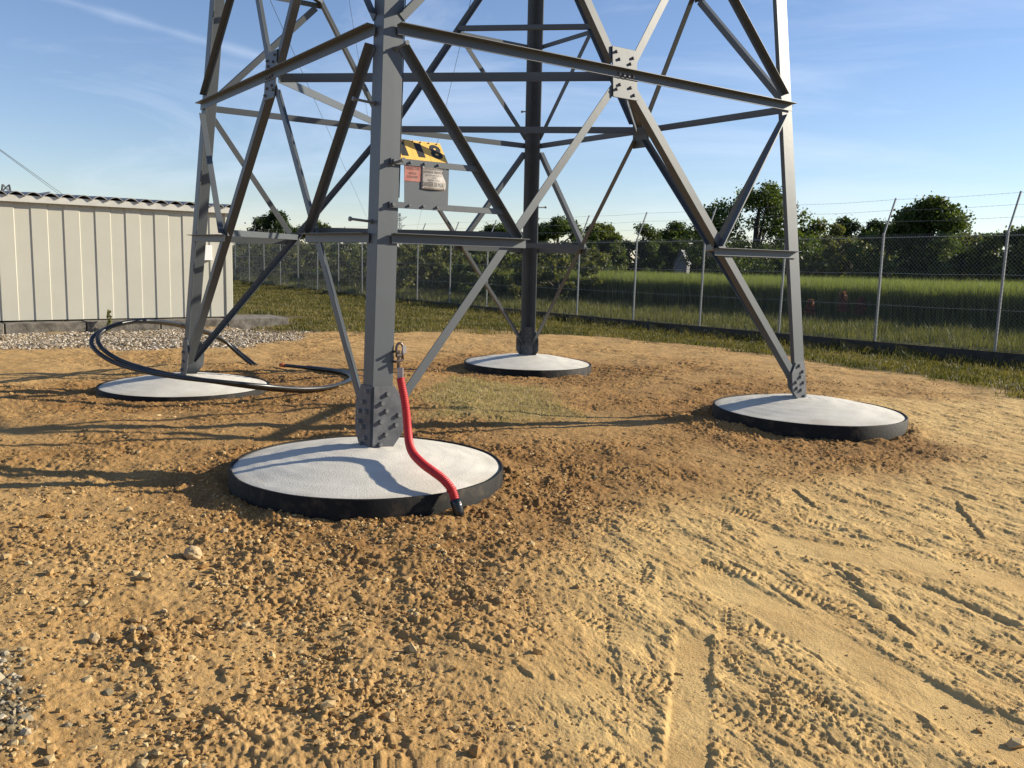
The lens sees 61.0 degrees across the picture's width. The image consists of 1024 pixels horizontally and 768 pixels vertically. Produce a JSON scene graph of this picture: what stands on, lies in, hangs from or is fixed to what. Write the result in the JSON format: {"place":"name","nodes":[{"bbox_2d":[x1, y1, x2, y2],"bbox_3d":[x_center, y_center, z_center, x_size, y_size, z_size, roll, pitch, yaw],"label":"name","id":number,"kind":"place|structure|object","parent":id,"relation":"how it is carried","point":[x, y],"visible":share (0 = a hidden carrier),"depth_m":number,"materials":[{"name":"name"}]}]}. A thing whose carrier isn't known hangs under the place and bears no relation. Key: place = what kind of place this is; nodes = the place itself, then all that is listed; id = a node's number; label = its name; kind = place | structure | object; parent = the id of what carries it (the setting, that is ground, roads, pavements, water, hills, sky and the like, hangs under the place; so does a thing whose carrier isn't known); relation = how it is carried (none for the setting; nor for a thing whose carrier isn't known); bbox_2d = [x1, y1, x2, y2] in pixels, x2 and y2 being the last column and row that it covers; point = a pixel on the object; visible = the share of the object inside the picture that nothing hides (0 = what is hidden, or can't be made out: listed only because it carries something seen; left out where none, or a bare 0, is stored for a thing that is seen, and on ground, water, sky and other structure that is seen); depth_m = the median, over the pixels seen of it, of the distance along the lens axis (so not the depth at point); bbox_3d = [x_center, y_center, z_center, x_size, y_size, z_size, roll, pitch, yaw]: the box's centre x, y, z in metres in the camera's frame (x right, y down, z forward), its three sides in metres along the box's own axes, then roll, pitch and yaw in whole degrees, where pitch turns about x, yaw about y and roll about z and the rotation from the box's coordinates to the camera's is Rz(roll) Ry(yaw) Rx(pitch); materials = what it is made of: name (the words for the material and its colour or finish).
{"place":"outdoors","nodes":[
{"label":"outdoors","id":0,"kind":"place"},
{"bbox_2d":[1,151,56,192],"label":"power line","id":1,"kind":"object","parent":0,"point":[28,171],"visible":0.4,"depth_m":46.99,"materials":[{"name":"grey metal"}]},
{"bbox_2d":[0,149,61,193],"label":"power line","id":2,"kind":"object","parent":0,"point":[29,170],"visible":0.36,"depth_m":41.59,"materials":[{"name":"grey metal"}]},
{"bbox_2d":[0,326,315,350],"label":"white gravel","id":3,"kind":"structure","parent":0,"point":[28,341],"depth_m":15.69,"materials":[{"name":"white gravel"}]},
{"bbox_2d":[270,0,365,214],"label":"power line","id":4,"kind":"object","parent":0,"point":[308,86],"visible":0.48,"depth_m":103.18,"materials":[{"name":"grey metal"}]},
{"bbox_2d":[417,0,470,227],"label":"power line","id":5,"kind":"object","parent":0,"point":[450,86],"visible":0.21,"depth_m":92.83,"materials":[{"name":"grey metal"}]},
{"bbox_2d":[414,374,596,423],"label":"dry grass","id":6,"kind":"structure","parent":0,"point":[490,392],"depth_m":9.21,"materials":[{"name":"plant"}]},
{"bbox_2d":[0,252,1023,767],"bbox_3d":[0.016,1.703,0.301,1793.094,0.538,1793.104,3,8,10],"label":"ground","id":7,"kind":"structure","parent":0,"point":[882,696],"depth_m":4.36,"materials":[{"name":"brown soil"}]},
{"bbox_2d":[1,184,49,192],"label":"pylon","id":8,"kind":"object","parent":7,"relation":"on","point":[5,187],"visible":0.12,"depth_m":89.95,"materials":[{"name":"grey metal"}]},
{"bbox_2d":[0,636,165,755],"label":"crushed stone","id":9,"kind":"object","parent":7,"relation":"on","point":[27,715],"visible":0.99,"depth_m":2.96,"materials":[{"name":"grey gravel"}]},
{"bbox_2d":[89,632,99,642],"bbox_3d":[-1.662,1.015,3.458,0.043,0.053,0.037,3,8,10],"label":"stone","id":10,"kind":"object","parent":7,"relation":"on","point":[94,637],"visible":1,"depth_m":3.45,"materials":[{"name":"beige stone"}]},
{"bbox_2d":[106,309,111,331],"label":"weed","id":11,"kind":"object","parent":7,"relation":"on","point":[109,321],"visible":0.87,"depth_m":17.65,"materials":[{"name":"green plant"}]},
{"bbox_2d":[138,625,146,631],"bbox_3d":[-1.501,1.000,3.530,0.037,0.044,0.035,3,8,10],"label":"stone","id":12,"kind":"object","parent":7,"relation":"on","point":[142,628],"visible":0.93,"depth_m":3.52,"materials":[{"name":"beige stone"}]},
{"bbox_2d":[0,190,287,333],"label":"shed","id":13,"kind":"structure","parent":7,"relation":"on","point":[77,263],"depth_m":17.88,"materials":[{"name":"metal"}]},
{"bbox_2d":[96,372,268,401],"bbox_3d":[-3.688,0.056,9.825,1.839,0.349,1.839,3,8,10],"label":"footing","id":14,"kind":"object","parent":7,"relation":"on","point":[148,388],"visible":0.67,"depth_m":9.29,"materials":[{"name":"concrete"}]},
{"bbox_2d":[180,0,806,447],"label":"lattice tower","id":15,"kind":"structure","parent":14,"relation":"on","point":[378,398],"depth_m":7.74,"materials":[{"name":"grey metal"}]},
{"bbox_2d":[404,165,420,181],"bbox_3d":[-0.681,-1.444,5.949,0.132,0.114,0.012,-4,10,-35],"label":"red sign","id":16,"kind":"object","parent":15,"relation":"attached to","point":[411,173],"visible":1,"depth_m":5.95,"materials":[{"name":"metal"}]},
{"bbox_2d":[401,139,447,162],"bbox_3d":[-0.645,-1.626,6.065,0.394,0.146,0.118,-4,10,-35],"label":"number sign","id":17,"kind":"object","parent":15,"relation":"attached to","point":[421,150],"visible":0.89,"depth_m":6.08,"materials":[{"name":"yellow metal"}]},
{"bbox_2d":[392,342,463,516],"bbox_3d":[-0.585,0.273,5.544,0.183,0.978,1.089,-3,9,-27],"label":"conduit","id":18,"kind":"object","parent":15,"relation":"attached to","point":[418,459],"visible":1,"depth_m":5.54,"materials":[{"name":"red plastic"},{"name":"black plastic"}]},
{"bbox_2d":[421,167,445,190],"bbox_3d":[-0.542,-1.430,6.045,0.210,0.163,0.027,-4,10,-36],"label":"danger sign","id":19,"kind":"object","parent":15,"relation":"attached to","point":[432,178],"visible":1,"depth_m":6.04,"materials":[{"name":"white metal"}]},
{"bbox_2d":[183,545,201,559],"bbox_3d":[-1.604,0.850,4.371,0.091,0.082,0.087,-2,9,-21],"label":"stone","id":20,"kind":"object","parent":7,"relation":"on","point":[191,552],"visible":0.95,"depth_m":4.34,"materials":[{"name":"beige stone"}]},
{"bbox_2d":[89,319,351,392],"bbox_3d":[-3.144,-0.368,10.272,2.400,0.802,3.242,3,8,10],"label":"cable loop","id":21,"kind":"object","parent":7,"relation":"on","point":[123,363],"visible":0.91,"depth_m":9.24,"materials":[{"name":"black rubber"}]},
{"bbox_2d":[220,528,227,533],"bbox_3d":[-1.575,0.805,4.758,0.043,0.034,0.045,3,8,10],"label":"stone","id":22,"kind":"object","parent":7,"relation":"on","point":[224,530],"visible":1,"depth_m":4.75,"materials":[{"name":"beige stone"}]},
{"bbox_2d":[232,243,255,271],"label":"bush","id":23,"kind":"object","parent":7,"relation":"on","point":[243,254],"visible":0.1,"depth_m":65.41,"materials":[{"name":"green plant"}]},
{"bbox_2d":[232,243,290,273],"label":"bush","id":24,"kind":"object","parent":7,"relation":"on","point":[268,260],"visible":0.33,"depth_m":61.53,"materials":[{"name":"green plant"}]},
{"bbox_2d":[246,247,295,273],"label":"bush","id":25,"kind":"object","parent":7,"relation":"on","point":[253,255],"visible":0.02,"depth_m":63.96,"materials":[{"name":"green plant"}]},
{"bbox_2d":[243,208,301,269],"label":"tree","id":26,"kind":"object","parent":7,"relation":"on","point":[265,223],"visible":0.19,"depth_m":69.68,"materials":[{"name":"green plant"}]},
{"bbox_2d":[260,241,310,276],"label":"bush","id":27,"kind":"object","parent":7,"relation":"on","point":[291,259],"visible":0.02,"depth_m":59.69,"materials":[{"name":"green plant"}]},
{"bbox_2d":[252,244,320,273],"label":"bush","id":28,"kind":"object","parent":7,"relation":"on","point":[272,253],"visible":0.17,"depth_m":57.12,"materials":[{"name":"green plant"}]},
{"bbox_2d":[274,242,336,281],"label":"bush","id":29,"kind":"object","parent":7,"relation":"on","point":[306,252],"visible":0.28,"depth_m":52.91,"materials":[{"name":"green plant"}]},
{"bbox_2d":[296,220,336,261],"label":"tree","id":30,"kind":"object","parent":7,"relation":"on","point":[319,224],"visible":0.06,"depth_m":72.70,"materials":[{"name":"green plant"}]},
{"bbox_2d":[289,242,348,272],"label":"bush","id":31,"kind":"object","parent":7,"relation":"on","point":[310,262],"visible":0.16,"depth_m":55.74,"materials":[{"name":"green plant"}]},
{"bbox_2d":[309,243,366,280],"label":"bush","id":32,"kind":"object","parent":7,"relation":"on","point":[333,254],"visible":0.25,"depth_m":48.83,"materials":[{"name":"green plant"}]},
{"bbox_2d":[323,243,397,279],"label":"bush","id":33,"kind":"object","parent":7,"relation":"on","point":[359,247],"visible":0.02,"depth_m":52.47,"materials":[{"name":"green plant"}]},
{"bbox_2d":[228,435,502,521],"bbox_3d":[-0.978,0.591,5.950,1.839,0.349,1.839,3,8,10],"label":"footing","id":34,"kind":"object","parent":7,"relation":"on","point":[336,478],"visible":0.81,"depth_m":5.43,"materials":[{"name":"concrete"}]},
{"bbox_2d":[332,243,420,288],"bbox_3d":[-6.610,-6.112,45.193,5.592,2.555,4.898,3,8,10],"label":"bush","id":35,"kind":"object","parent":7,"relation":"on","point":[342,275],"visible":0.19,"depth_m":45.31,"materials":[{"name":"green plant"}]},
{"bbox_2d":[358,244,428,282],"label":"bush","id":36,"kind":"object","parent":7,"relation":"on","point":[409,246],"visible":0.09,"depth_m":48.28,"materials":[{"name":"green plant"}]},
{"bbox_2d":[398,213,405,228],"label":"pylon","id":37,"kind":"object","parent":7,"relation":"on","point":[399,214],"visible":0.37,"depth_m":398.34,"materials":[{"name":"grey metal"}]},
{"bbox_2d":[396,244,423,266],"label":"bush","id":38,"kind":"object","parent":7,"relation":"on","point":[405,245],"visible":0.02,"depth_m":72.44,"materials":[{"name":"green plant"}]},
{"bbox_2d":[396,245,468,290],"bbox_3d":[-3.966,-5.566,41.531,4.018,2.620,3.576,-2,9,-24],"label":"bush","id":39,"kind":"object","parent":7,"relation":"on","point":[433,260],"visible":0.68,"depth_m":40.88,"materials":[{"name":"green plant"}]},
{"bbox_2d":[414,248,474,286],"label":"bush","id":40,"kind":"object","parent":7,"relation":"on","point":[455,263],"visible":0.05,"depth_m":44.44,"materials":[{"name":"green plant"}]},
{"bbox_2d":[445,557,453,564],"bbox_3d":[-0.319,0.905,4.419,0.051,0.053,0.046,3,8,10],"label":"stone","id":41,"kind":"object","parent":7,"relation":"on","point":[449,560],"visible":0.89,"depth_m":4.41,"materials":[{"name":"beige stone"}]},
{"bbox_2d":[435,251,519,298],"bbox_3d":[-1.111,-4.736,37.440,4.167,2.299,5.444,3,8,10],"label":"bush","id":42,"kind":"object","parent":7,"relation":"on","point":[501,287],"visible":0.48,"depth_m":36.70,"materials":[{"name":"green plant"}]},
{"bbox_2d":[468,222,506,267],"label":"tree","id":43,"kind":"object","parent":7,"relation":"on","point":[500,228],"visible":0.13,"depth_m":69.50,"materials":[{"name":"green plant"}]},
{"bbox_2d":[452,252,546,293],"bbox_3d":[-0.138,-5.233,41.376,5.789,2.238,5.171,0,8,-10],"label":"bush","id":44,"kind":"object","parent":7,"relation":"on","point":[519,256],"visible":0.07,"depth_m":39.68,"materials":[{"name":"green plant"}]},
{"bbox_2d":[0,360,1023,767],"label":"soil clods","id":45,"kind":"object","parent":7,"relation":"on","point":[206,724],"visible":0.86,"depth_m":3.68,"materials":[{"name":"brown soil"}]},
{"bbox_2d":[464,353,591,377],"bbox_3d":[0.223,-0.262,12.515,1.839,0.349,1.839,3,8,10],"label":"footing","id":46,"kind":"object","parent":7,"relation":"on","point":[536,365],"visible":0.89,"depth_m":11.96,"materials":[{"name":"concrete"}]},
{"bbox_2d":[503,253,602,304],"bbox_3d":[1.530,-4.088,33.388,3.629,2.236,3.925,1,8,-5],"label":"bush","id":47,"kind":"object","parent":7,"relation":"on","point":[565,293],"visible":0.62,"depth_m":32.85,"materials":[{"name":"green plant"}]},
{"bbox_2d":[516,214,615,271],"bbox_3d":[3.418,-9.246,60.458,7.391,4.977,6.896,1,8,-4],"label":"tree","id":48,"kind":"object","parent":7,"relation":"on","point":[548,233],"visible":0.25,"depth_m":59.41,"materials":[{"name":"green plant"}]},
{"bbox_2d":[544,247,622,273],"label":"bush","id":49,"kind":"object","parent":7,"relation":"on","point":[601,258],"visible":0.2,"depth_m":36.45,"materials":[{"name":"green plant"}]},
{"bbox_2d":[585,221,631,270],"bbox_3d":[6.275,-9.380,62.531,4.706,4.803,4.790,1,8,-7],"label":"tree","id":50,"kind":"object","parent":7,"relation":"on","point":[608,233],"visible":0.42,"depth_m":61.27,"materials":[{"name":"green plant"}]},
{"bbox_2d":[225,280,1023,398],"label":"grass verge","id":51,"kind":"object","parent":7,"relation":"on","point":[945,368],"depth_m":20.18,"materials":[{"name":"green plant"}]},
{"bbox_2d":[611,243,638,270],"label":"bush","id":52,"kind":"object","parent":7,"relation":"on","point":[629,257],"visible":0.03,"depth_m":67.16,"materials":[{"name":"green plant"}]},
{"bbox_2d":[232,191,1023,366],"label":"chain link fence","id":53,"kind":"object","parent":7,"relation":"on","point":[988,356],"visible":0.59,"depth_m":20.98,"materials":[{"name":"metal"}]},
{"bbox_2d":[610,221,677,273],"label":"tree","id":54,"kind":"object","parent":7,"relation":"on","point":[648,232],"visible":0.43,"depth_m":65.61,"materials":[{"name":"green plant"}]},
{"bbox_2d":[627,239,671,271],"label":"bush","id":55,"kind":"object","parent":7,"relation":"on","point":[634,246],"visible":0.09,"depth_m":68.50,"materials":[{"name":"green plant"}]},
{"bbox_2d":[651,220,708,273],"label":"tree","id":56,"kind":"object","parent":7,"relation":"on","point":[676,232],"visible":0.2,"depth_m":67.52,"materials":[{"name":"green plant"}]},
{"bbox_2d":[673,250,690,273],"bbox_3d":[11.445,-7.705,58.600,1.000,2.630,1.800,4,9,18],"label":"hut","id":57,"kind":"object","parent":7,"relation":"on","point":[679,266],"visible":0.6,"depth_m":57.82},
{"bbox_2d":[669,240,728,273],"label":"bush","id":58,"kind":"object","parent":7,"relation":"on","point":[698,265],"visible":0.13,"depth_m":65.66,"materials":[{"name":"green plant"}]},
{"bbox_2d":[418,267,1023,331],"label":"crop field","id":59,"kind":"structure","parent":7,"relation":"on","point":[942,288],"depth_m":25.18,"materials":[{"name":"green plant"}]},
{"bbox_2d":[677,179,828,279],"bbox_3d":[13.491,-8.013,48.232,8.376,6.554,8.605,3,8,10],"label":"tree","id":60,"kind":"object","parent":7,"relation":"on","point":[768,195],"visible":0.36,"depth_m":47.17,"materials":[{"name":"green plant"}]},
{"bbox_2d":[774,232,827,271],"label":"bush","id":61,"kind":"object","parent":7,"relation":"on","point":[803,246],"visible":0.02,"depth_m":50.23,"materials":[{"name":"green plant"}]},
{"bbox_2d":[804,299,815,314],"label":"dock plant","id":62,"kind":"object","parent":7,"relation":"on","point":[811,310],"visible":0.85,"depth_m":23.48,"materials":[{"name":"brown plant"}]},
{"bbox_2d":[712,394,908,442],"bbox_3d":[2.932,0.297,8.644,1.839,0.349,1.839,3,8,10],"label":"footing","id":63,"kind":"object","parent":7,"relation":"on","point":[809,416],"visible":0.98,"depth_m":8.09,"materials":[{"name":"concrete"}]},
{"bbox_2d":[774,217,857,275],"bbox_3d":[18.121,-7.628,52.311,5.326,4.894,5.255,3,8,10],"label":"tree","id":64,"kind":"object","parent":7,"relation":"on","point":[836,228],"visible":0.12,"depth_m":51.42,"materials":[{"name":"green plant"}]},
{"bbox_2d":[835,291,848,312],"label":"dock plant","id":65,"kind":"object","parent":7,"relation":"on","point":[842,299],"visible":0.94,"depth_m":23.62,"materials":[{"name":"brown plant"}]},
{"bbox_2d":[799,238,898,279],"bbox_3d":[17.538,-5.900,45.247,5.662,3.424,5.512,-5,11,-38],"label":"bush","id":66,"kind":"object","parent":7,"relation":"on","point":[835,254],"visible":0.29,"depth_m":44.53,"materials":[{"name":"green plant"}]},
{"bbox_2d":[822,214,875,262],"bbox_3d":[24.219,-9.287,62.300,6.510,5.707,5.348,-6,11,-42],"label":"tree","id":67,"kind":"object","parent":7,"relation":"on","point":[851,228],"visible":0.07,"depth_m":61.84,"materials":[{"name":"green plant"}]},
{"bbox_2d":[817,235,894,277],"bbox_3d":[20.298,-7.176,53.174,7.143,3.904,6.546,3,8,10],"label":"bush","id":68,"kind":"object","parent":7,"relation":"on","point":[871,247],"visible":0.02,"depth_m":51.53,"materials":[{"name":"green plant"}]},
{"bbox_2d":[854,297,865,315],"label":"dock plant","id":69,"kind":"object","parent":7,"relation":"on","point":[861,305],"visible":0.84,"depth_m":23.86,"materials":[{"name":"brown plant"}]},
{"bbox_2d":[856,218,890,240],"bbox_3d":[25.773,-9.167,62.386,4.634,5.501,4.437,-6,11,-41],"label":"tree","id":70,"kind":"object","parent":7,"relation":"on","point":[877,226],"visible":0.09,"depth_m":61.71,"materials":[{"name":"green plant"}]},
{"bbox_2d":[811,225,960,280],"bbox_3d":[18.471,-5.804,42.703,6.815,3.964,6.626,3,8,10],"label":"bush","id":71,"kind":"object","parent":7,"relation":"on","point":[872,235],"visible":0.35,"depth_m":42.37,"materials":[{"name":"green plant"}]},
{"bbox_2d":[889,251,921,269],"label":"bush","id":72,"kind":"object","parent":7,"relation":"on","point":[895,255],"visible":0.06,"depth_m":59.52,"materials":[{"name":"green plant"}]},
{"bbox_2d":[856,191,1017,283],"bbox_3d":[20.553,-6.616,42.663,7.152,5.624,7.053,3,8,10],"label":"tree","id":73,"kind":"object","parent":7,"relation":"on","point":[926,222],"visible":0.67,"depth_m":41.46,"materials":[{"name":"green plant"}]},
{"bbox_2d":[922,247,1013,269],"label":"bush","id":74,"kind":"object","parent":7,"relation":"on","point":[1001,251],"visible":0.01,"depth_m":51.98,"materials":[{"name":"green plant"}]},
{"bbox_2d":[950,228,999,281],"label":"bush","id":75,"kind":"object","parent":7,"relation":"on","point":[968,238],"visible":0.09,"depth_m":44.47,"materials":[{"name":"green plant"}]},
{"bbox_2d":[963,224,1023,283],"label":"bush","id":76,"kind":"object","parent":7,"relation":"on","point":[998,263],"visible":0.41,"depth_m":40.37,"materials":[{"name":"green plant"}]},
{"bbox_2d":[972,232,1014,263],"bbox_3d":[27.913,-6.747,50.572,5.501,4.098,7.276,3,8,10],"label":"tree","id":77,"kind":"object","parent":7,"relation":"on","point":[1008,257],"visible":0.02,"depth_m":49.85,"materials":[{"name":"green plant"}]},
{"bbox_2d":[0,0,1023,262],"label":"sky","id":78,"kind":"structure","parent":0,"point":[903,100],"materials":[{"name":"blue"}]},
{"bbox_2d":[233,270,1023,353],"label":"tall grass","id":79,"kind":"structure","parent":0,"point":[660,312],"depth_m":23.56,"materials":[{"name":"green plant"}]}
]}

